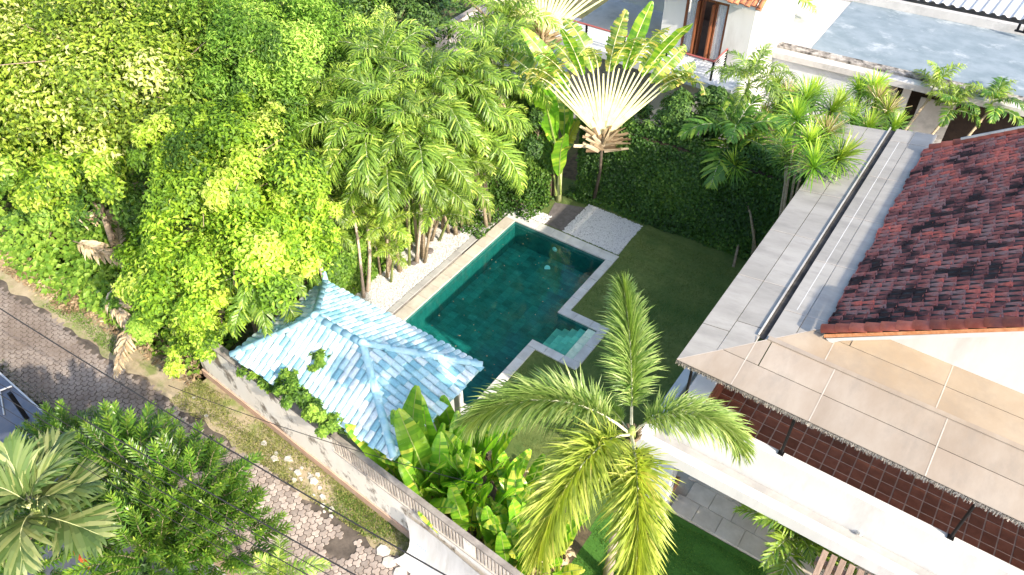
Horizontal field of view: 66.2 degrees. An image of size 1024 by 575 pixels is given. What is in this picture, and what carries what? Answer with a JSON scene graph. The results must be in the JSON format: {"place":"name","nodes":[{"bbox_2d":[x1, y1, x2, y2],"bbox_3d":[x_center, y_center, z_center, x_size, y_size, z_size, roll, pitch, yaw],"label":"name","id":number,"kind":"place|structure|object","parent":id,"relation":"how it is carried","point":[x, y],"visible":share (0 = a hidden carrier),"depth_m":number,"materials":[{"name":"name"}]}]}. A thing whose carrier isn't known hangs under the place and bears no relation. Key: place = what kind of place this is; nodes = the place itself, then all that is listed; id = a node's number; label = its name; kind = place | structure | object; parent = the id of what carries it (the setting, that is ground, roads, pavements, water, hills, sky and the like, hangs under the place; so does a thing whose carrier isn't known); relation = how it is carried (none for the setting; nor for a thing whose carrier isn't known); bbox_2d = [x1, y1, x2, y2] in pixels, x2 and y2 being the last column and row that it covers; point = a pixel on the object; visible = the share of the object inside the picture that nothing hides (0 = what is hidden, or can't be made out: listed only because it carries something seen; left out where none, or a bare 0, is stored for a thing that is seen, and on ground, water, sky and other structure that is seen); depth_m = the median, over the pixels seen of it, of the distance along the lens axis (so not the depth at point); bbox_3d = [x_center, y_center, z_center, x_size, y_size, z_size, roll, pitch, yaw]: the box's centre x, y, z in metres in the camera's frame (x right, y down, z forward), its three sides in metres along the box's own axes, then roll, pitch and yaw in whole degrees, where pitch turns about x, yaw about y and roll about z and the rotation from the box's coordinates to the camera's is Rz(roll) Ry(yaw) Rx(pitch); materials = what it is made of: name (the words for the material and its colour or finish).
{"place":"outdoors","nodes":[
{"label":"outdoors","id":0,"kind":"place"},
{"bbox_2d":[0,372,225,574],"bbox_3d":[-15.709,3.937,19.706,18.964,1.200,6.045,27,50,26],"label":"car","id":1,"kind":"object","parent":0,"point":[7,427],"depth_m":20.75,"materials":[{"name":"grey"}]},
{"bbox_2d":[0,369,355,574],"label":"overhead cable","id":2,"kind":"object","parent":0,"point":[184,477],"visible":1,"depth_m":14.24,"materials":[{"name":"grey plastic"}]},
{"bbox_2d":[0,279,409,574],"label":"street","id":3,"kind":"structure","parent":0,"point":[39,362],"depth_m":22.84,"materials":[{"name":"stone"}]},
{"bbox_2d":[393,515,480,574],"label":"shade sail","id":4,"kind":"object","parent":3,"relation":"on","point":[428,547],"visible":0.91,"depth_m":18.61,"materials":[{"name":"fabric"}]},
{"bbox_2d":[0,251,409,556],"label":"verge","id":5,"kind":"structure","parent":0,"point":[153,374],"depth_m":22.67,"materials":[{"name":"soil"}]},
{"bbox_2d":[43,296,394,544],"bbox_3d":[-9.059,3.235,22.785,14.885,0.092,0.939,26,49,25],"label":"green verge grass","id":6,"kind":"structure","parent":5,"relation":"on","point":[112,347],"depth_m":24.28,"materials":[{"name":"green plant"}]},
{"bbox_2d":[189,331,523,574],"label":"street wall","id":7,"kind":"structure","parent":5,"relation":"on","point":[379,490],"depth_m":19.73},
{"bbox_2d":[0,308,445,574],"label":"overhead cable","id":8,"kind":"object","parent":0,"point":[232,451],"visible":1,"depth_m":14.65,"materials":[{"name":"grey plastic"}]},
{"bbox_2d":[0,0,607,381],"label":"forest floor","id":9,"kind":"structure","parent":0,"point":[572,151],"depth_m":30.00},
{"bbox_2d":[0,71,87,247],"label":"broadleaf tree","id":10,"kind":"object","parent":9,"relation":"on","point":[8,184],"visible":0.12,"depth_m":24.13,"materials":[{"name":"green plant"}]},
{"bbox_2d":[0,0,137,91],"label":"broadleaf tree","id":11,"kind":"object","parent":9,"relation":"on","point":[8,4],"visible":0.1,"depth_m":24.82,"materials":[{"name":"green plant"}]},
{"bbox_2d":[0,109,139,267],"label":"broadleaf tree","id":12,"kind":"object","parent":9,"relation":"on","point":[50,170],"visible":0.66,"depth_m":23.07,"materials":[{"name":"green plant"}]},
{"bbox_2d":[0,251,202,385],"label":"leaf litter","id":13,"kind":"object","parent":9,"relation":"on","point":[88,313],"visible":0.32,"depth_m":25.28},
{"bbox_2d":[0,0,226,202],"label":"broadleaf tree","id":14,"kind":"object","parent":9,"relation":"on","point":[93,82],"visible":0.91,"depth_m":22.52,"materials":[{"name":"green plant"}]},
{"bbox_2d":[0,138,243,376],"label":"creepers","id":15,"kind":"object","parent":9,"relation":"on","point":[23,250],"visible":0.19,"depth_m":26.43,"materials":[{"name":"green plant"}]},
{"bbox_2d":[73,240,122,267],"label":"dead frond","id":16,"kind":"object","parent":15,"relation":"on","point":[95,249],"visible":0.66,"depth_m":25.69,"materials":[{"name":"beige plant"}]},
{"bbox_2d":[102,286,168,345],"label":"bush","id":17,"kind":"object","parent":9,"relation":"on","point":[144,334],"visible":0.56,"depth_m":23.63,"materials":[{"name":"green plant"}]},
{"bbox_2d":[113,323,137,378],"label":"dead frond","id":18,"kind":"object","parent":17,"relation":"on","point":[120,349],"visible":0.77,"depth_m":23.23,"materials":[{"name":"beige plant"}]},
{"bbox_2d":[61,58,255,234],"bbox_3d":[-11.406,-3.659,26.006,4.758,5.773,6.791,8,44,8],"label":"broadleaf tree","id":19,"kind":"object","parent":9,"relation":"on","point":[128,214],"visible":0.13,"depth_m":23.79,"materials":[{"name":"green plant"}]},
{"bbox_2d":[111,0,277,102],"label":"broadleaf tree","id":20,"kind":"object","parent":9,"relation":"on","point":[166,30],"visible":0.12,"depth_m":24.68,"materials":[{"name":"green plant"}]},
{"bbox_2d":[160,301,239,378],"bbox_3d":[-8.790,1.340,22.510,2.972,3.264,2.605,-11,44,-11],"label":"vine thicket","id":21,"kind":"object","parent":9,"relation":"on","point":[198,342],"visible":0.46,"depth_m":21.91,"materials":[{"name":"green plant"}]},
{"bbox_2d":[126,89,331,316],"bbox_3d":[-7.568,-1.823,22.592,5.624,7.743,4.371,-1,43,-1],"label":"broadleaf tree","id":22,"kind":"object","parent":9,"relation":"on","point":[225,176],"visible":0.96,"depth_m":20.16,"materials":[{"name":"green plant"}]},
{"bbox_2d":[12,0,477,337],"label":"undergrowth","id":23,"kind":"object","parent":9,"relation":"on","point":[447,5],"visible":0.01,"depth_m":38.77,"materials":[{"name":"green plant"}]},
{"bbox_2d":[159,0,369,151],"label":"broadleaf tree","id":24,"kind":"object","parent":9,"relation":"on","point":[262,63],"visible":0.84,"depth_m":23.21,"materials":[{"name":"green plant"}]},
{"bbox_2d":[286,172,371,254],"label":"palm","id":25,"kind":"object","parent":9,"relation":"on","point":[340,221],"visible":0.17,"depth_m":24.69,"materials":[{"name":"green plant"}]},
{"bbox_2d":[276,59,389,218],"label":"palm","id":26,"kind":"object","parent":9,"relation":"on","point":[318,79],"visible":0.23,"depth_m":24.14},
{"bbox_2d":[282,0,453,59],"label":"broadleaf tree","id":27,"kind":"object","parent":9,"relation":"on","point":[427,15],"visible":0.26,"depth_m":30.20,"materials":[{"name":"green plant"}]},
{"bbox_2d":[322,0,421,81],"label":"broadleaf tree","id":28,"kind":"object","parent":9,"relation":"on","point":[371,19],"visible":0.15,"depth_m":28.68,"materials":[{"name":"green plant"}]},
{"bbox_2d":[322,8,449,186],"bbox_3d":[-4.169,-5.821,27.297,4.530,7.104,4.430,25,49,25],"label":"palm","id":29,"kind":"object","parent":9,"relation":"on","point":[370,48],"visible":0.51,"depth_m":25.23,"materials":[{"name":"plant"}]},
{"bbox_2d":[393,0,502,75],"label":"boundary wall","id":30,"kind":"structure","parent":9,"relation":"on","point":[463,16],"depth_m":36.71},
{"bbox_2d":[447,0,563,74],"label":"palm","id":31,"kind":"object","parent":9,"relation":"on","point":[509,9],"visible":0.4,"depth_m":29.53,"materials":[{"name":"plant"}]},
{"bbox_2d":[472,125,558,205],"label":"ivy wall","id":32,"kind":"structure","parent":9,"relation":"on","point":[539,174],"depth_m":28.81,"materials":[{"name":"plant"}]},
{"bbox_2d":[509,90,557,174],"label":"shrub","id":33,"kind":"object","parent":9,"relation":"on","point":[533,114],"visible":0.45,"depth_m":27.05,"materials":[{"name":"green plant"}]},
{"bbox_2d":[486,0,601,86],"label":"traveller palm","id":34,"kind":"object","parent":9,"relation":"on","point":[545,35],"visible":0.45,"depth_m":30.41,"materials":[{"name":"green plant"}]},
{"bbox_2d":[353,204,492,310],"bbox_3d":[-3.422,-0.809,27.124,1.900,0.001,8.100,25,49,25],"label":"gravel strip","id":35,"kind":"object","parent":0,"point":[422,271],"visible":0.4,"depth_m":26.77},
{"bbox_2d":[306,142,394,297],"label":"palm","id":36,"kind":"object","parent":35,"relation":"on","point":[372,192],"visible":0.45,"depth_m":23.30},
{"bbox_2d":[343,195,391,292],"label":"palm","id":37,"kind":"object","parent":35,"relation":"on","point":[367,206],"visible":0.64,"depth_m":24.72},
{"bbox_2d":[354,203,413,282],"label":"palm","id":38,"kind":"object","parent":35,"relation":"on","point":[375,236],"visible":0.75,"depth_m":24.84,"materials":[{"name":"plant"}]},
{"bbox_2d":[314,58,458,249],"bbox_3d":[-3.967,-4.118,25.741,4.315,6.748,4.311,-5,43,-5],"label":"palm","id":39,"kind":"object","parent":35,"relation":"on","point":[396,95],"visible":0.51,"depth_m":23.68,"materials":[{"name":"green plant"}]},
{"bbox_2d":[327,112,453,272],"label":"palm","id":40,"kind":"object","parent":35,"relation":"on","point":[386,196],"visible":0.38,"depth_m":23.18,"materials":[{"name":"plant"}]},
{"bbox_2d":[347,74,489,258],"bbox_3d":[-3.110,-3.456,25.344,4.834,6.330,4.613,25,49,25],"label":"palm","id":41,"kind":"object","parent":35,"relation":"on","point":[439,131],"visible":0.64,"depth_m":23.39,"materials":[{"name":"plant"}]},
{"bbox_2d":[371,142,474,265],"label":"palm","id":42,"kind":"object","parent":35,"relation":"on","point":[445,194],"visible":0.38,"depth_m":24.32,"materials":[{"name":"plant"}]},
{"bbox_2d":[354,206,494,311],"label":"pebbles","id":43,"kind":"object","parent":35,"relation":"on","point":[409,283],"visible":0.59,"depth_m":26.82,"materials":[{"name":"gravel"}]},
{"bbox_2d":[367,45,492,229],"bbox_3d":[-2.561,-4.882,26.461,4.112,6.876,4.445,9,44,10],"label":"palm","id":44,"kind":"object","parent":35,"relation":"on","point":[431,75],"visible":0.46,"depth_m":24.35,"materials":[{"name":"plant"}]},
{"bbox_2d":[410,141,494,241],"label":"palm","id":45,"kind":"object","parent":35,"relation":"on","point":[485,194],"visible":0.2,"depth_m":25.68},
{"bbox_2d":[401,37,536,209],"bbox_3d":[-1.595,-5.371,27.054,4.649,6.772,4.208,25,49,25],"label":"palm","id":46,"kind":"object","parent":35,"relation":"on","point":[484,79],"visible":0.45,"depth_m":24.99,"materials":[{"name":"plant"}]},
{"bbox_2d":[428,85,532,228],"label":"palm","id":47,"kind":"object","parent":35,"relation":"on","point":[473,109],"visible":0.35,"depth_m":25.43,"materials":[{"name":"plant"}]},
{"bbox_2d":[447,130,523,227],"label":"palm","id":48,"kind":"object","parent":35,"relation":"on","point":[485,177],"visible":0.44,"depth_m":26.32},
{"bbox_2d":[45,82,886,574],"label":"ground","id":49,"kind":"structure","parent":0,"point":[413,234],"depth_m":23.48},
{"bbox_2d":[0,398,114,574],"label":"narrow leaved tree","id":50,"kind":"object","parent":49,"relation":"on","point":[60,411],"visible":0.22,"depth_m":18.31,"materials":[{"name":"green plant"}]},
{"bbox_2d":[0,425,122,574],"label":"fan palm","id":51,"kind":"object","parent":49,"relation":"on","point":[38,470],"visible":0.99,"depth_m":14.52,"materials":[{"name":"green plant"}]},
{"bbox_2d":[40,398,294,574],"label":"narrow leaved tree","id":52,"kind":"object","parent":49,"relation":"on","point":[137,532],"visible":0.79,"depth_m":16.31,"materials":[{"name":"green plant"}]},
{"bbox_2d":[110,175,343,332],"bbox_3d":[-8.002,-0.226,22.114,6.427,6.092,4.979,6,44,7],"label":"broadleaf tree","id":53,"kind":"object","parent":49,"relation":"on","point":[190,266],"visible":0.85,"depth_m":20.35,"materials":[{"name":"green plant"}]},
{"bbox_2d":[206,248,321,339],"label":"palm","id":54,"kind":"object","parent":49,"relation":"on","point":[262,317],"visible":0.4,"depth_m":20.26,"materials":[{"name":"plant"}]},
{"bbox_2d":[243,529,332,574],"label":"palm","id":55,"kind":"object","parent":49,"relation":"on","point":[276,563],"visible":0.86,"depth_m":15.75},
{"bbox_2d":[291,72,428,201],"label":"palm","id":56,"kind":"object","parent":49,"relation":"on","point":[343,125],"visible":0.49,"depth_m":23.17,"materials":[{"name":"plant"}]},
{"bbox_2d":[292,175,462,300],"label":"ivy wall","id":57,"kind":"structure","parent":49,"relation":"on","point":[346,275],"depth_m":25.48,"materials":[{"name":"plant"}]},
{"bbox_2d":[386,209,509,314],"bbox_3d":[-2.571,-0.489,26.781,0.315,0.082,8.700,25,49,25],"label":"drain channel","id":58,"kind":"object","parent":49,"relation":"on","point":[409,296],"visible":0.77,"depth_m":26.75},
{"bbox_2d":[437,11,562,187],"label":"palm","id":59,"kind":"object","parent":49,"relation":"on","point":[504,34],"visible":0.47,"depth_m":26.13,"materials":[{"name":"green plant"}]},
{"bbox_2d":[440,183,590,238],"bbox_3d":[0.005,-3.301,29.289,4.760,0.858,4.827,25,49,25],"label":"ground ivy","id":60,"kind":"object","parent":49,"relation":"on","point":[506,202],"visible":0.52,"depth_m":29.11,"materials":[{"name":"green plant"}]},
{"bbox_2d":[677,92,792,242],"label":"palm","id":61,"kind":"object","parent":49,"relation":"on","point":[725,112],"visible":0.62,"depth_m":25.92,"materials":[{"name":"plant"}]},
{"bbox_2d":[732,504,857,574],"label":"palm","id":62,"kind":"object","parent":49,"relation":"on","point":[808,547],"visible":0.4,"depth_m":16.88,"materials":[{"name":"plant"}]},
{"bbox_2d":[636,124,1023,574],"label":"house","id":63,"kind":"structure","parent":49,"relation":"on","point":[876,396],"depth_m":16.51,"materials":[{"name":"white paint"}]},
{"bbox_2d":[812,549,870,574],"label":"timber pergola","id":64,"kind":"object","parent":49,"relation":"on","point":[829,567],"visible":1,"depth_m":16.11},
{"bbox_2d":[962,76,1023,135],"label":"palm","id":65,"kind":"object","parent":49,"relation":"on","point":[999,92],"visible":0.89,"depth_m":28.84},
{"bbox_2d":[487,176,771,562],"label":"lawn","id":66,"kind":"structure","parent":0,"point":[664,250],"depth_m":25.65,"materials":[{"name":"plant"}]},
{"bbox_2d":[229,271,483,460],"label":"garden pavilion","id":67,"kind":"structure","parent":66,"relation":"on","point":[379,365],"depth_m":20.01,"materials":[{"name":"blue paint"}]},
{"bbox_2d":[272,367,343,438],"bbox_3d":[-5.145,2.809,19.407,2.462,0.789,1.028,31,52,29],"label":"roof creeper","id":68,"kind":"object","parent":67,"relation":"attached to","point":[289,388],"visible":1,"depth_m":19.24,"materials":[{"name":"green plant"}]},
{"bbox_2d":[395,212,618,411],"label":"swimming pool","id":69,"kind":"structure","parent":66,"relation":"in","point":[509,332],"depth_m":26.87,"materials":[{"name":"liquid"}]},
{"bbox_2d":[431,453,591,574],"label":"flower bed","id":70,"kind":"object","parent":66,"relation":"on","point":[579,540],"visible":0.17,"depth_m":19.64,"materials":[{"name":"soil"}]},
{"bbox_2d":[345,385,446,489],"bbox_3d":[-2.718,4.278,18.914,2.014,3.640,2.154,-14,45,-14],"label":"heliconia","id":71,"kind":"object","parent":70,"relation":"on","point":[414,403],"visible":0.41,"depth_m":18.62,"materials":[{"name":"green plant"}]},
{"bbox_2d":[394,463,456,513],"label":"heliconia","id":72,"kind":"object","parent":70,"relation":"on","point":[443,505],"visible":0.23,"depth_m":18.31,"materials":[{"name":"green plant"}]},
{"bbox_2d":[378,422,482,493],"bbox_3d":[-1.585,4.529,19.326,2.240,2.702,2.318,25,49,25],"label":"heliconia","id":73,"kind":"object","parent":70,"relation":"on","point":[455,487],"visible":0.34,"depth_m":18.53,"materials":[{"name":"green plant"}]},
{"bbox_2d":[390,406,473,515],"bbox_3d":[-1.966,4.327,18.902,2.471,3.793,1.252,47,61,38],"label":"heliconia","id":74,"kind":"object","parent":70,"relation":"on","point":[410,436],"visible":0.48,"depth_m":18.30,"materials":[{"name":"green plant"}]},
{"bbox_2d":[398,432,486,517],"bbox_3d":[-1.582,4.781,19.109,2.024,2.872,1.273,9,44,10],"label":"heliconia","id":75,"kind":"object","parent":70,"relation":"on","point":[439,447],"visible":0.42,"depth_m":18.60,"materials":[{"name":"green plant"}]},
{"bbox_2d":[413,410,490,496],"bbox_3d":[-1.284,4.583,19.371,1.377,2.649,2.600,25,49,25],"label":"heliconia","id":76,"kind":"object","parent":70,"relation":"on","point":[477,445],"visible":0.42,"depth_m":19.37,"materials":[{"name":"green plant"}]},
{"bbox_2d":[418,484,492,539],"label":"heliconia","id":77,"kind":"object","parent":70,"relation":"on","point":[461,512],"visible":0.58,"depth_m":18.36,"materials":[{"name":"green plant"}]},
{"bbox_2d":[440,447,492,517],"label":"heliconia","id":78,"kind":"object","parent":70,"relation":"on","point":[465,462],"visible":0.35,"depth_m":18.58,"materials":[{"name":"green plant"}]},
{"bbox_2d":[430,395,510,470],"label":"heliconia","id":79,"kind":"object","parent":70,"relation":"on","point":[446,416],"visible":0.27,"depth_m":19.50,"materials":[{"name":"green plant"}]},
{"bbox_2d":[444,426,522,486],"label":"heliconia","id":80,"kind":"object","parent":70,"relation":"on","point":[500,447],"visible":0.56,"depth_m":19.19,"materials":[{"name":"green plant"}]},
{"bbox_2d":[442,448,531,528],"bbox_3d":[-0.423,5.059,18.899,2.399,2.744,1.789,-11,44,-12],"label":"heliconia","id":81,"kind":"object","parent":70,"relation":"on","point":[521,461],"visible":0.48,"depth_m":18.61,"materials":[{"name":"green plant"}]},
{"bbox_2d":[483,520,529,574],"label":"heliconia","id":82,"kind":"object","parent":70,"relation":"on","point":[501,546],"visible":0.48,"depth_m":17.92,"materials":[{"name":"green plant"}]},
{"bbox_2d":[466,454,567,545],"bbox_3d":[0.101,5.306,18.935,2.498,2.272,2.039,25,49,25],"label":"heliconia","id":83,"kind":"object","parent":70,"relation":"on","point":[500,473],"visible":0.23,"depth_m":18.93,"materials":[{"name":"green plant"}]},
{"bbox_2d":[476,488,558,562],"bbox_3d":[0.099,5.947,18.257,1.368,2.181,1.740,-18,46,-18],"label":"heliconia","id":84,"kind":"object","parent":70,"relation":"on","point":[484,514],"visible":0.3,"depth_m":18.14,"materials":[{"name":"green plant"}]},
{"bbox_2d":[492,464,567,538],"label":"heliconia","id":85,"kind":"object","parent":70,"relation":"on","point":[513,504],"visible":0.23,"depth_m":18.46,"materials":[{"name":"green plant"}]},
{"bbox_2d":[525,71,580,201],"bbox_3d":[1.487,-5.514,28.025,2.152,5.632,2.196,25,49,25],"label":"banana plant","id":86,"kind":"object","parent":66,"relation":"on","point":[560,112],"visible":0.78,"depth_m":27.51,"materials":[{"name":"green plant"}]},
{"bbox_2d":[545,202,585,230],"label":"slate paving","id":87,"kind":"structure","parent":66,"relation":"on","point":[563,216],"depth_m":29.12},
{"bbox_2d":[566,207,636,254],"bbox_3d":[3.318,-2.122,28.509,2.300,0.001,1.880,25,49,25],"label":"gravel corner","id":88,"kind":"object","parent":66,"relation":"on","point":[617,222],"visible":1,"depth_m":28.49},
{"bbox_2d":[562,204,642,253],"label":"pebbles","id":89,"kind":"object","parent":88,"relation":"on","point":[601,238],"visible":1,"depth_m":28.48,"materials":[{"name":"gravel"}]},
{"bbox_2d":[505,1,706,199],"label":"traveller palm","id":90,"kind":"object","parent":66,"relation":"on","point":[605,120],"visible":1,"depth_m":25.24,"materials":[{"name":"green plant"}]},
{"bbox_2d":[574,117,832,260],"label":"ivy wall","id":91,"kind":"structure","parent":66,"relation":"on","point":[651,176],"depth_m":27.05,"materials":[{"name":"plant"}]},
{"bbox_2d":[715,97,799,254],"bbox_3d":[8.335,-4.136,27.706,2.873,4.112,5.655,19,46,19],"label":"dracaena bush","id":92,"kind":"object","parent":66,"relation":"on","point":[754,246],"visible":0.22,"depth_m":26.48,"materials":[{"name":"green plant"}]},
{"bbox_2d":[763,74,871,275],"bbox_3d":[8.592,-2.587,24.034,2.730,6.850,5.335,10,44,11],"label":"dracaena bush","id":93,"kind":"object","parent":66,"relation":"on","point":[820,135],"visible":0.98,"depth_m":22.29,"materials":[{"name":"green plant"}]},
{"bbox_2d":[571,501,780,574],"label":"front lawn","id":94,"kind":"structure","parent":0,"point":[591,546],"depth_m":19.29,"materials":[{"name":"plant"}]},
{"bbox_2d":[449,269,757,574],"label":"foxtail palm","id":95,"kind":"object","parent":94,"relation":"on","point":[636,526],"visible":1,"depth_m":13.88,"materials":[{"name":"green plant"}]},
{"bbox_2d":[562,122,843,180],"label":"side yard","id":96,"kind":"structure","parent":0,"point":[570,171],"depth_m":31.44,"materials":[{"name":"plant"}]},
{"bbox_2d":[551,0,798,147],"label":"neighbour house","id":97,"kind":"structure","parent":96,"relation":"on","point":[715,33],"depth_m":30.41,"materials":[{"name":"white paint"}]},
{"bbox_2d":[689,0,706,54],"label":"door leaf","id":98,"kind":"structure","parent":97,"relation":"in","point":[701,5],"depth_m":29.73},
{"bbox_2d":[629,85,727,135],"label":"shrub","id":99,"kind":"object","parent":96,"relation":"on","point":[678,102],"visible":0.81,"depth_m":26.64,"materials":[{"name":"green plant"}]},
{"bbox_2d":[705,42,798,116],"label":"palm","id":100,"kind":"object","parent":96,"relation":"on","point":[742,72],"visible":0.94,"depth_m":26.45,"materials":[{"name":"plant"}]},
{"bbox_2d":[758,73,833,156],"bbox_3d":[9.671,-5.430,28.452,2.927,4.950,3.105,25,49,25],"label":"dracaena bush","id":101,"kind":"object","parent":96,"relation":"on","point":[785,84],"visible":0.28,"depth_m":27.26,"materials":[{"name":"green plant"}]},
{"bbox_2d":[823,68,913,157],"bbox_3d":[11.696,-4.475,27.154,2.776,5.342,4.859,2,43,2],"label":"dracaena bush","id":102,"kind":"object","parent":96,"relation":"on","point":[871,89],"visible":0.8,"depth_m":25.82,"materials":[{"name":"green plant"}]},
{"bbox_2d":[905,60,968,129],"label":"palm","id":103,"kind":"object","parent":96,"relation":"on","point":[936,80],"visible":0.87,"depth_m":29.55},
{"bbox_2d":[928,82,980,134],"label":"palm","id":104,"kind":"object","parent":96,"relation":"on","point":[957,96],"visible":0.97,"depth_m":29.11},
{"bbox_2d":[667,469,872,574],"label":"patio","id":105,"kind":"structure","parent":0,"point":[703,506],"depth_m":19.92,"materials":[{"name":"tile"}]},
{"bbox_2d":[760,0,1023,142],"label":"flat roofed building","id":106,"kind":"structure","parent":0,"point":[840,42],"depth_m":32.13,"materials":[{"name":"concrete"}]},
{"bbox_2d":[902,0,1023,23],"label":"corrugated roof shed","id":107,"kind":"structure","parent":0,"point":[1009,10],"depth_m":33.82,"materials":[{"name":"metal"}]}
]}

